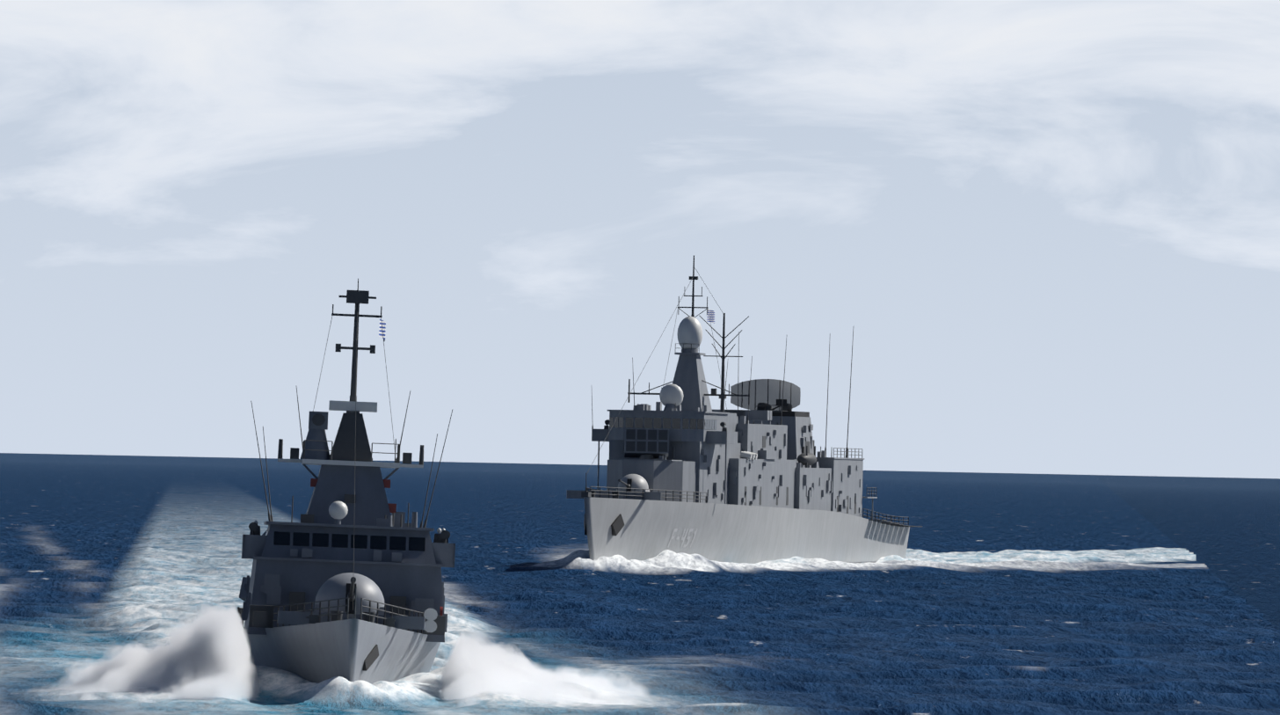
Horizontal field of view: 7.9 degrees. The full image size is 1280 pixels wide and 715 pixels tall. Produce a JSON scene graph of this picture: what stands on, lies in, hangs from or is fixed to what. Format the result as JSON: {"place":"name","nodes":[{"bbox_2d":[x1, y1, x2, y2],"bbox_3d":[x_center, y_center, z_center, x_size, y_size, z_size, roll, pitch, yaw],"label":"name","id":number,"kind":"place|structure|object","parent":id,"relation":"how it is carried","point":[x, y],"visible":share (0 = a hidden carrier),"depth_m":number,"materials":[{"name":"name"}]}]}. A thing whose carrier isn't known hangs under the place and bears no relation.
{"place":"outdoors","nodes":[
{"label":"outdoors","id":0,"kind":"place"},
{"bbox_2d":[0,452,1279,714],"bbox_3d":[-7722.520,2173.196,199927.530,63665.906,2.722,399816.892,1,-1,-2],"label":"ocean","id":1,"kind":"structure","parent":0,"point":[1029,593],"depth_m":710.56,"materials":[{"name":"blue liquid"}]},
{"bbox_2d":[237,278,455,683],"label":"warship","id":2,"kind":"object","parent":1,"relation":"in","point":[344,579],"visible":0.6,"depth_m":415.40,"materials":[{"name":"grey metal"}]},
{"bbox_2d":[566,254,922,563],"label":"frigate","id":3,"kind":"object","parent":1,"relation":"in","point":[690,470],"visible":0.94,"depth_m":951.55,"materials":[{"name":"grey metal"}]},
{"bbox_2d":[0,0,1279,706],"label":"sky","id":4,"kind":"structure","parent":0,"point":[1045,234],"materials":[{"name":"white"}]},
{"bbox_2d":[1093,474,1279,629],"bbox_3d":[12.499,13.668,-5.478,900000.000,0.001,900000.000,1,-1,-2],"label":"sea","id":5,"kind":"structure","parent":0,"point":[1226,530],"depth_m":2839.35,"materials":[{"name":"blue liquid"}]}
]}

